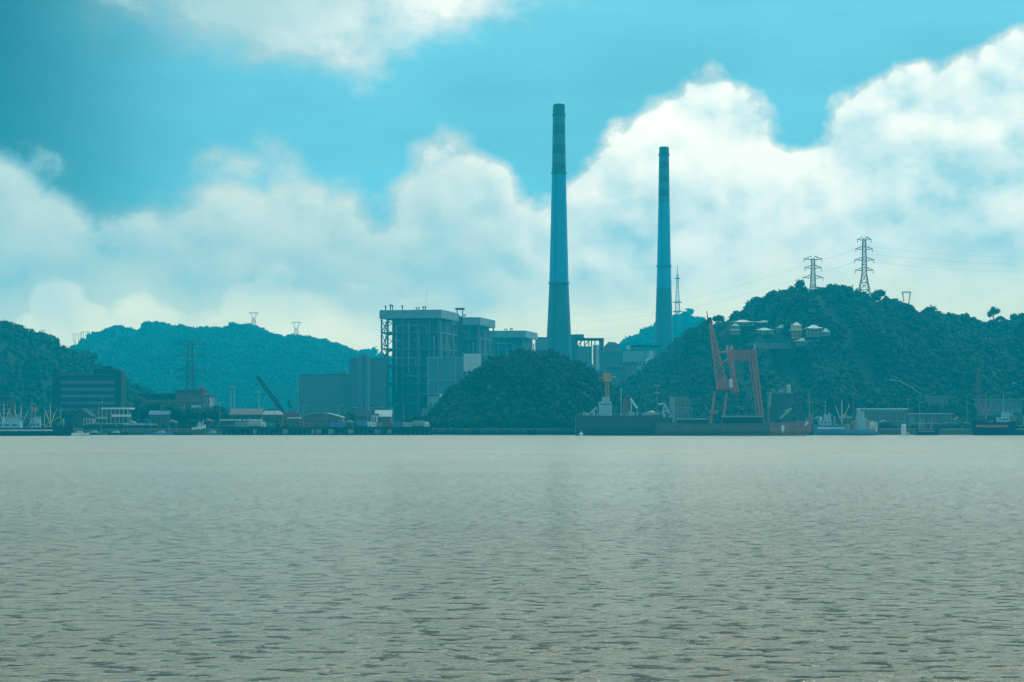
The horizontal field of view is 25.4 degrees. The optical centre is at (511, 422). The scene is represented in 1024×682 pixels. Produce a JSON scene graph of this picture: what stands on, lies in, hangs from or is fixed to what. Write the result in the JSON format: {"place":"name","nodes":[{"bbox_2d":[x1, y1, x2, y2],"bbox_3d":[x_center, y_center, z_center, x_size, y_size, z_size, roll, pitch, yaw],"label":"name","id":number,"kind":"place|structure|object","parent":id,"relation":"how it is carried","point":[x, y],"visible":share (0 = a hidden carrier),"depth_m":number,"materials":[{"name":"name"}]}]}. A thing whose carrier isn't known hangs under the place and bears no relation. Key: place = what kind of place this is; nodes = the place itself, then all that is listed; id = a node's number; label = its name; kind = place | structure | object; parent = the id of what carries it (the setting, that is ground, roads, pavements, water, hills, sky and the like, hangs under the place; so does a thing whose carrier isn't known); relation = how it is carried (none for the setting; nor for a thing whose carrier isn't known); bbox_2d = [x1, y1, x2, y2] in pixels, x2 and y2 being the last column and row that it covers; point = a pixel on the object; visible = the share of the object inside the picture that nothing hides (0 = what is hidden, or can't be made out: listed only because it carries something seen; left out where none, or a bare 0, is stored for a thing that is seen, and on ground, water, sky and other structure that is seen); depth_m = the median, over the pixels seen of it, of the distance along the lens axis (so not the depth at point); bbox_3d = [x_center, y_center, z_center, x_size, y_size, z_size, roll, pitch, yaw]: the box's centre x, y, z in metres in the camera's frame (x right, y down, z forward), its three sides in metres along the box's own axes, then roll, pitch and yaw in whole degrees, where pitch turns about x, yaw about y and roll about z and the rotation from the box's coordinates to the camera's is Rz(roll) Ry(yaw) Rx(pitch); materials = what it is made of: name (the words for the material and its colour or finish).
{"place":"outdoors","nodes":[
{"label":"outdoors","id":0,"kind":"place"},
{"bbox_2d":[0,328,138,426],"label":"hill","id":1,"kind":"structure","parent":0,"point":[11,359],"depth_m":1266.50,"materials":[{"name":"green plant"}]},
{"bbox_2d":[0,320,154,425],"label":"forest","id":2,"kind":"object","parent":1,"relation":"on","point":[44,360],"visible":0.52,"depth_m":1268.81,"materials":[{"name":"green plant"}]},
{"bbox_2d":[81,325,391,412],"bbox_3d":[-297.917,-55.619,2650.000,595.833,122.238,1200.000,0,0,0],"label":"hill","id":3,"kind":"structure","parent":0,"point":[106,346],"depth_m":2415.48,"materials":[{"name":"green plant"}]},
{"bbox_2d":[67,320,391,421],"bbox_3d":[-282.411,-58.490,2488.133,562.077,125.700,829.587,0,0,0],"label":"forest","id":4,"kind":"object","parent":3,"relation":"on","point":[281,371],"visible":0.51,"depth_m":2401.53,"materials":[{"name":"green plant"}]},
{"bbox_2d":[455,308,464,356],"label":"lift tower","id":5,"kind":"structure","parent":0,"point":[460,338],"depth_m":1300.00,"materials":[{"name":"grey metal"}]},
{"bbox_2d":[0,435,1023,681],"bbox_3d":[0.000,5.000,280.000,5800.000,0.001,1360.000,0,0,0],"label":"river water","id":6,"kind":"structure","parent":0,"point":[488,559],"depth_m":83.69,"materials":[{"name":"grey liquid"}]},
{"bbox_2d":[8,402,43,426],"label":"fishing boat","id":7,"kind":"object","parent":6,"relation":"on","point":[26,423],"visible":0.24,"depth_m":891.94,"materials":[{"name":"white paint"}]},
{"bbox_2d":[0,409,72,435],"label":"fishing boat","id":8,"kind":"object","parent":6,"relation":"on","point":[11,426],"visible":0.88,"depth_m":858.76,"materials":[{"name":"white paint"}]},
{"bbox_2d":[24,402,62,427],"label":"fishing boat","id":9,"kind":"object","parent":6,"relation":"on","point":[36,423],"visible":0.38,"depth_m":884.04,"materials":[{"name":"white paint"}]},
{"bbox_2d":[220,425,432,434],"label":"jetty","id":10,"kind":"object","parent":6,"relation":"in","point":[329,430],"visible":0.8,"depth_m":908.22,"materials":[{"name":"concrete"}]},
{"bbox_2d":[575,389,668,434],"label":"cargo barge","id":11,"kind":"object","parent":6,"relation":"on","point":[604,421],"visible":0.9,"depth_m":879.92,"materials":[{"name":"blue paint"}]},
{"bbox_2d":[655,408,811,435],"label":"moored ship","id":12,"kind":"object","parent":6,"relation":"on","point":[742,426],"visible":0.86,"depth_m":867.12,"materials":[{"name":"metal"}]},
{"bbox_2d":[789,391,817,434],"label":"fishing boat","id":13,"kind":"object","parent":6,"relation":"on","point":[810,416],"visible":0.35,"depth_m":904.19,"materials":[{"name":"paint"}]},
{"bbox_2d":[813,404,851,434],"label":"tug boat","id":14,"kind":"object","parent":6,"relation":"on","point":[824,427],"visible":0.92,"depth_m":893.20,"materials":[{"name":"blue paint"}]},
{"bbox_2d":[838,409,876,434],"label":"boat","id":15,"kind":"object","parent":6,"relation":"on","point":[861,425],"visible":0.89,"depth_m":891.00,"materials":[{"name":"blue paint"}]},
{"bbox_2d":[915,417,938,434],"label":"fishing boat","id":16,"kind":"object","parent":6,"relation":"on","point":[921,430],"visible":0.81,"depth_m":898.86,"materials":[{"name":"metal"}]},
{"bbox_2d":[972,392,1015,434],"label":"white masted ship","id":17,"kind":"object","parent":6,"relation":"on","point":[1002,425],"visible":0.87,"depth_m":895.16,"materials":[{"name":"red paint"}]},
{"bbox_2d":[1010,409,1023,434],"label":"fishing boat","id":18,"kind":"object","parent":6,"relation":"on","point":[1020,430],"visible":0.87,"depth_m":900.66,"materials":[{"name":"metal"}]},
{"bbox_2d":[0,0,1023,363],"label":"sky","id":19,"kind":"structure","parent":0,"point":[325,166],"materials":[{"name":"blue"}]},
{"bbox_2d":[73,428,972,434],"bbox_3d":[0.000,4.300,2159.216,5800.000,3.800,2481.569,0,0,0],"label":"river bank ground","id":20,"kind":"structure","parent":0,"point":[880,431],"depth_m":922.98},
{"bbox_2d":[0,396,16,422],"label":"harbour office","id":21,"kind":"structure","parent":20,"relation":"on","point":[9,401],"depth_m":1040.00,"materials":[{"name":"concrete"}]},
{"bbox_2d":[54,410,70,421],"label":"broadleaf tree","id":22,"kind":"object","parent":20,"relation":"on","point":[63,414],"visible":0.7,"depth_m":1009.24,"materials":[{"name":"green plant"}]},
{"bbox_2d":[70,408,95,427],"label":"storage shed","id":23,"kind":"structure","parent":20,"relation":"on","point":[77,418],"depth_m":975.00,"materials":[{"name":"concrete"}]},
{"bbox_2d":[52,351,126,426],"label":"office block","id":24,"kind":"structure","parent":20,"relation":"on","point":[80,390],"depth_m":1079.94,"materials":[{"name":"concrete"}]},
{"bbox_2d":[60,401,113,403],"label":"window","id":25,"kind":"structure","parent":24,"relation":"in","point":[61,402],"depth_m":1079.85,"materials":[{"name":"blue glass"}]},
{"bbox_2d":[60,394,113,397],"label":"window","id":26,"kind":"structure","parent":24,"relation":"in","point":[61,395],"depth_m":1079.85,"materials":[{"name":"blue glass"}]},
{"bbox_2d":[60,387,113,390],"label":"window","id":27,"kind":"structure","parent":24,"relation":"in","point":[61,388],"depth_m":1079.85,"materials":[{"name":"blue glass"}]},
{"bbox_2d":[60,381,113,383],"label":"window","id":28,"kind":"structure","parent":24,"relation":"in","point":[61,382],"depth_m":1079.85,"materials":[{"name":"blue glass"}]},
{"bbox_2d":[82,417,96,424],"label":"waterside kiosk","id":29,"kind":"object","parent":20,"relation":"on","point":[86,420],"visible":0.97,"depth_m":935.00,"materials":[{"name":"concrete"}]},
{"bbox_2d":[96,408,134,422],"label":"building","id":30,"kind":"structure","parent":20,"relation":"on","point":[115,415],"depth_m":946.93,"materials":[{"name":"concrete"}]},
{"bbox_2d":[124,394,147,420],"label":"broadleaf tree","id":31,"kind":"object","parent":20,"relation":"on","point":[138,402],"visible":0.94,"depth_m":972.65,"materials":[{"name":"green plant"}]},
{"bbox_2d":[140,401,163,416],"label":"broadleaf tree","id":32,"kind":"object","parent":20,"relation":"on","point":[154,405],"visible":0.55,"depth_m":968.23,"materials":[{"name":"green plant"}]},
{"bbox_2d":[83,423,221,428],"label":"bank scrub","id":33,"kind":"object","parent":20,"relation":"on","point":[86,426],"visible":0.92,"depth_m":926.95,"materials":[{"name":"green plant"}]},
{"bbox_2d":[132,393,174,422],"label":"factory block","id":34,"kind":"structure","parent":20,"relation":"on","point":[158,397],"depth_m":1060.00,"materials":[{"name":"concrete"}]},
{"bbox_2d":[148,410,172,425],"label":"tin shed","id":35,"kind":"structure","parent":20,"relation":"on","point":[156,415],"depth_m":952.00,"materials":[{"name":"metal"}]},
{"bbox_2d":[161,400,184,419],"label":"broadleaf tree","id":36,"kind":"object","parent":20,"relation":"on","point":[172,406],"visible":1,"depth_m":958.26,"materials":[{"name":"green plant"}]},
{"bbox_2d":[131,418,220,425],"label":"bank scrub","id":37,"kind":"object","parent":20,"relation":"on","point":[185,422],"visible":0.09,"depth_m":954.43,"materials":[{"name":"green plant"}]},
{"bbox_2d":[179,407,198,422],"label":"broadleaf tree","id":38,"kind":"object","parent":20,"relation":"on","point":[189,412],"visible":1,"depth_m":953.12,"materials":[{"name":"green plant"}]},
{"bbox_2d":[174,340,205,389],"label":"transmission tower","id":39,"kind":"structure","parent":20,"relation":"on","point":[188,372],"depth_m":1119.38,"materials":[{"name":"grey metal"}]},
{"bbox_2d":[174,386,209,421],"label":"building","id":40,"kind":"structure","parent":20,"relation":"on","point":[192,399],"depth_m":1040.00,"materials":[{"name":"concrete"}]},
{"bbox_2d":[194,407,206,421],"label":"broadleaf tree","id":41,"kind":"object","parent":20,"relation":"on","point":[200,411],"visible":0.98,"depth_m":958.55,"materials":[{"name":"green plant"}]},
{"bbox_2d":[201,395,215,409],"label":"annex","id":42,"kind":"object","parent":20,"relation":"on","point":[209,400],"visible":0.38,"depth_m":1030.00,"materials":[{"name":"concrete"}]},
{"bbox_2d":[199,405,225,421],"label":"broadleaf tree","id":43,"kind":"object","parent":20,"relation":"on","point":[211,414],"visible":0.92,"depth_m":962.46,"materials":[{"name":"green plant"}]},
{"bbox_2d":[213,405,228,419],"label":"broadleaf tree","id":44,"kind":"object","parent":20,"relation":"on","point":[225,413],"visible":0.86,"depth_m":968.77,"materials":[{"name":"green plant"}]},
{"bbox_2d":[220,419,240,426],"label":"lean to","id":45,"kind":"object","parent":20,"relation":"on","point":[227,422],"visible":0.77,"depth_m":949.94,"materials":[{"name":"white paint"}]},
{"bbox_2d":[229,409,264,421],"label":"yard shed","id":46,"kind":"structure","parent":20,"relation":"on","point":[241,414],"depth_m":1000.78,"materials":[{"name":"metal"}]},
{"bbox_2d":[249,421,265,426],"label":"parked truck","id":47,"kind":"object","parent":20,"relation":"on","point":[256,424],"visible":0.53,"depth_m":934.00,"materials":[{"name":"white paint"}]},
{"bbox_2d":[262,411,283,424],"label":"yard shed","id":48,"kind":"structure","parent":20,"relation":"on","point":[271,416],"depth_m":985.00,"materials":[{"name":"metal"}]},
{"bbox_2d":[256,376,299,426],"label":"crawler crane","id":49,"kind":"object","parent":20,"relation":"on","point":[289,413],"visible":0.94,"depth_m":956.83,"materials":[{"name":"black paint"}]},
{"bbox_2d":[287,417,301,426],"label":"gate house","id":50,"kind":"structure","parent":20,"relation":"on","point":[293,421],"depth_m":945.00,"materials":[{"name":"concrete"}]},
{"bbox_2d":[301,412,344,423],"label":"arched shed","id":51,"kind":"structure","parent":20,"relation":"on","point":[321,417],"depth_m":965.80,"materials":[{"name":"grey metal"}]},
{"bbox_2d":[298,371,348,416],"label":"turbine hall","id":52,"kind":"structure","parent":20,"relation":"on","point":[323,393],"depth_m":1230.00,"materials":[{"name":"concrete"}]},
{"bbox_2d":[358,354,369,409],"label":"silo tower","id":53,"kind":"structure","parent":20,"relation":"on","point":[363,380],"depth_m":1197.38,"materials":[{"name":"concrete"}]},
{"bbox_2d":[356,421,372,426],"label":"parked truck","id":54,"kind":"object","parent":20,"relation":"on","point":[363,423],"visible":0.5,"depth_m":936.00,"materials":[{"name":"blue paint"}]},
{"bbox_2d":[355,410,373,421],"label":"brick store","id":55,"kind":"structure","parent":20,"relation":"on","point":[362,415],"depth_m":1000.18,"materials":[{"name":"grey brick"}]},
{"bbox_2d":[349,358,388,421],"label":"bunker hall","id":56,"kind":"structure","parent":20,"relation":"on","point":[379,383],"depth_m":1225.00,"materials":[{"name":"concrete"}]},
{"bbox_2d":[375,410,392,421],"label":"brick store","id":57,"kind":"structure","parent":20,"relation":"on","point":[385,416],"depth_m":985.24,"materials":[{"name":"grey metal"}]},
{"bbox_2d":[379,304,458,419],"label":"boiler house","id":58,"kind":"structure","parent":20,"relation":"on","point":[419,337],"depth_m":1255.70,"materials":[{"name":"grey paint"}]},
{"bbox_2d":[413,421,428,426],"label":"parked truck","id":59,"kind":"object","parent":20,"relation":"on","point":[419,423],"visible":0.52,"depth_m":934.00,"materials":[{"name":"metal"}]},
{"bbox_2d":[426,395,438,406],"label":"pump house","id":60,"kind":"structure","parent":20,"relation":"on","point":[432,400],"depth_m":1180.00,"materials":[{"name":"concrete"}]},
{"bbox_2d":[427,357,468,394],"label":"coal bunker","id":61,"kind":"object","parent":20,"relation":"on","point":[443,373],"visible":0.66,"depth_m":1236.39,"materials":[{"name":"metal"}]},
{"bbox_2d":[464,354,480,376],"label":"ash silo","id":62,"kind":"object","parent":20,"relation":"on","point":[472,362],"visible":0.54,"depth_m":1215.00,"materials":[{"name":"white paint"}]},
{"bbox_2d":[452,314,494,372],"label":"boiler house","id":63,"kind":"structure","parent":20,"relation":"on","point":[476,340],"depth_m":1344.71,"materials":[{"name":"grey metal"}]},
{"bbox_2d":[433,427,574,434],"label":"bank scrub","id":64,"kind":"object","parent":20,"relation":"on","point":[472,431],"visible":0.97,"depth_m":920.50,"materials":[{"name":"green plant"}]},
{"bbox_2d":[489,328,537,355],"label":"boiler house","id":65,"kind":"structure","parent":20,"relation":"on","point":[506,342],"depth_m":1538.33,"materials":[{"name":"grey metal"}]},
{"bbox_2d":[423,347,641,427],"bbox_3d":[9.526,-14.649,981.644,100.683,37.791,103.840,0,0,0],"label":"hill","id":66,"kind":"structure","parent":20,"relation":"on","point":[462,403],"depth_m":959.43,"materials":[{"name":"green plant"}]},
{"bbox_2d":[537,337,546,351],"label":"plant hall","id":67,"kind":"structure","parent":20,"relation":"on","point":[541,343],"depth_m":1600.00,"materials":[{"name":"concrete"}]},
{"bbox_2d":[546,103,571,359],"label":"chimney","id":68,"kind":"object","parent":20,"relation":"on","point":[558,330],"visible":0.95,"depth_m":1445.49,"materials":[{"name":"concrete"}]},
{"bbox_2d":[571,334,603,370],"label":"coal gantry","id":69,"kind":"object","parent":20,"relation":"on","point":[583,353],"visible":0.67,"depth_m":1461.00,"materials":[{"name":"grey metal"}]},
{"bbox_2d":[599,373,615,396],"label":"mast crane","id":70,"kind":"object","parent":20,"relation":"on","point":[606,377],"visible":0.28,"depth_m":939.13,"materials":[{"name":"orange paint"}]},
{"bbox_2d":[598,342,623,372],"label":"precipitator hall","id":71,"kind":"structure","parent":20,"relation":"on","point":[610,354],"depth_m":1400.00,"materials":[{"name":"grey metal"}]},
{"bbox_2d":[605,368,626,386],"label":"plant hall","id":72,"kind":"structure","parent":20,"relation":"on","point":[619,374],"depth_m":1330.00,"materials":[{"name":"concrete"}]},
{"bbox_2d":[619,363,637,379],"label":"plant hall","id":73,"kind":"structure","parent":20,"relation":"on","point":[631,369],"depth_m":1380.00,"materials":[{"name":"concrete"}]},
{"bbox_2d":[623,345,660,369],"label":"control building","id":74,"kind":"structure","parent":20,"relation":"on","point":[639,357],"depth_m":1480.00,"materials":[{"name":"concrete"}]},
{"bbox_2d":[654,146,672,357],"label":"chimney","id":75,"kind":"object","parent":20,"relation":"on","point":[663,330],"visible":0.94,"depth_m":1695.84,"materials":[{"name":"concrete"}]},
{"bbox_2d":[669,395,689,422],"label":"storage block","id":76,"kind":"structure","parent":20,"relation":"on","point":[678,406],"depth_m":1000.00,"materials":[{"name":"concrete"}]},
{"bbox_2d":[701,311,763,423],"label":"portal crane","id":77,"kind":"object","parent":20,"relation":"on","point":[724,384],"visible":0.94,"depth_m":937.61,"materials":[{"name":"red paint"}]},
{"bbox_2d":[766,372,792,421],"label":"dock shed","id":78,"kind":"structure","parent":20,"relation":"on","point":[779,402],"depth_m":965.00,"materials":[{"name":"grey metal"}]},
{"bbox_2d":[764,419,852,424],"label":"bank scrub","id":79,"kind":"object","parent":20,"relation":"on","point":[838,422],"visible":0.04,"depth_m":943.29,"materials":[{"name":"green plant"}]},
{"bbox_2d":[856,408,907,427],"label":"open quay shed","id":80,"kind":"structure","parent":20,"relation":"on","point":[896,416],"depth_m":955.00,"materials":[{"name":"white paint"}]},
{"bbox_2d":[879,420,891,427],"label":"waterfront hut","id":81,"kind":"object","parent":20,"relation":"on","point":[885,423],"visible":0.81,"depth_m":938.00,"materials":[{"name":"blue paint"}]},
{"bbox_2d":[907,413,953,425],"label":"quay warehouse","id":82,"kind":"structure","parent":20,"relation":"on","point":[941,418],"depth_m":985.00,"materials":[{"name":"grey metal"}]},
{"bbox_2d":[924,396,949,409],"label":"hill foot house","id":83,"kind":"structure","parent":20,"relation":"on","point":[941,400],"depth_m":1030.00,"materials":[{"name":"grey concrete"}]},
{"bbox_2d":[890,423,1022,427],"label":"bank scrub","id":84,"kind":"object","parent":20,"relation":"on","point":[954,425],"visible":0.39,"depth_m":929.94,"materials":[{"name":"green plant"}]},
{"bbox_2d":[974,399,1023,420],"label":"hill foot hall","id":85,"kind":"structure","parent":20,"relation":"on","point":[996,407],"depth_m":1020.00,"materials":[{"name":"grey concrete"}]},
{"bbox_2d":[621,316,701,351],"bbox_3d":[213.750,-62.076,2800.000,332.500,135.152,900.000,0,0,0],"label":"hill","id":86,"kind":"structure","parent":0,"point":[680,324],"depth_m":2754.83,"materials":[{"name":"green plant"}]},
{"bbox_2d":[592,308,704,371],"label":"forest","id":87,"kind":"object","parent":86,"relation":"on","point":[637,339],"visible":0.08,"depth_m":2752.10,"materials":[{"name":"green plant"}]},
{"bbox_2d":[673,265,681,314],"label":"radio mast","id":88,"kind":"object","parent":86,"relation":"on","point":[678,300],"visible":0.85,"depth_m":2838.33,"materials":[{"name":"grey metal"}]},
{"bbox_2d":[632,291,1023,421],"bbox_3d":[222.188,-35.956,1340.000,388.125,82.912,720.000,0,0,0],"label":"hill","id":89,"kind":"structure","parent":0,"point":[783,356],"depth_m":1149.78,"materials":[{"name":"green plant"}]},
{"bbox_2d":[729,323,740,339],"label":"hill pavilion","id":90,"kind":"structure","parent":89,"relation":"on","point":[735,333],"depth_m":1205.23,"materials":[{"name":"tile"}]},
{"bbox_2d":[730,320,754,330],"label":"hill pavilion","id":91,"kind":"structure","parent":89,"relation":"on","point":[745,325],"depth_m":1207.10,"materials":[{"name":"tile"}]},
{"bbox_2d":[755,328,773,335],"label":"hill pavilion","id":92,"kind":"structure","parent":89,"relation":"on","point":[763,331],"depth_m":1214.63,"materials":[{"name":"tile"}]},
{"bbox_2d":[749,343,794,348],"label":"terrace wall","id":93,"kind":"structure","parent":89,"relation":"on","point":[775,345],"depth_m":1177.00,"materials":[{"name":"concrete"}]},
{"bbox_2d":[789,322,802,342],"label":"hill pavilion","id":94,"kind":"structure","parent":89,"relation":"on","point":[796,330],"depth_m":1171.56,"materials":[{"name":"paint"}]},
{"bbox_2d":[793,338,813,350],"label":"hill pavilion","id":95,"kind":"structure","parent":89,"relation":"on","point":[801,343],"depth_m":1150.87,"materials":[{"name":"tile"}]},
{"bbox_2d":[803,325,822,340],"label":"hill pavilion","id":96,"kind":"structure","parent":89,"relation":"on","point":[813,332],"depth_m":1151.00,"materials":[{"name":"tile"}]},
{"bbox_2d":[802,256,823,295],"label":"transmission tower","id":97,"kind":"structure","parent":89,"relation":"on","point":[812,268],"depth_m":1344.12,"materials":[{"name":"grey metal"}]},
{"bbox_2d":[615,279,1023,424],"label":"forest","id":98,"kind":"object","parent":89,"relation":"on","point":[688,371],"visible":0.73,"depth_m":1131.97,"materials":[{"name":"green plant"}]},
{"bbox_2d":[822,328,830,339],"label":"hill pavilion","id":99,"kind":"structure","parent":89,"relation":"on","point":[825,333],"depth_m":1149.43,"materials":[{"name":"tile"}]},
{"bbox_2d":[854,236,873,297],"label":"transmission tower","id":100,"kind":"structure","parent":89,"relation":"on","point":[866,270],"depth_m":1344.28,"materials":[{"name":"grey metal"}]},
{"bbox_2d":[986,306,1000,319],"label":"broadleaf tree","id":101,"kind":"object","parent":89,"relation":"on","point":[993,311],"visible":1,"depth_m":1350.29,"materials":[{"name":"green plant"}]},
{"bbox_2d":[973,367,983,420],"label":"tower crane","id":102,"kind":"object","parent":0,"point":[981,401],"visible":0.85,"depth_m":959.83,"materials":[{"name":"grey metal"}]},
{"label":"distant hill","id":103,"kind":"structure","parent":0,"visible":0},
{"bbox_2d":[357,346,391,364],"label":"distant forest","id":104,"kind":"object","parent":103,"relation":"on","point":[373,351],"visible":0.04,"depth_m":3050.17,"materials":[{"name":"green plant"}]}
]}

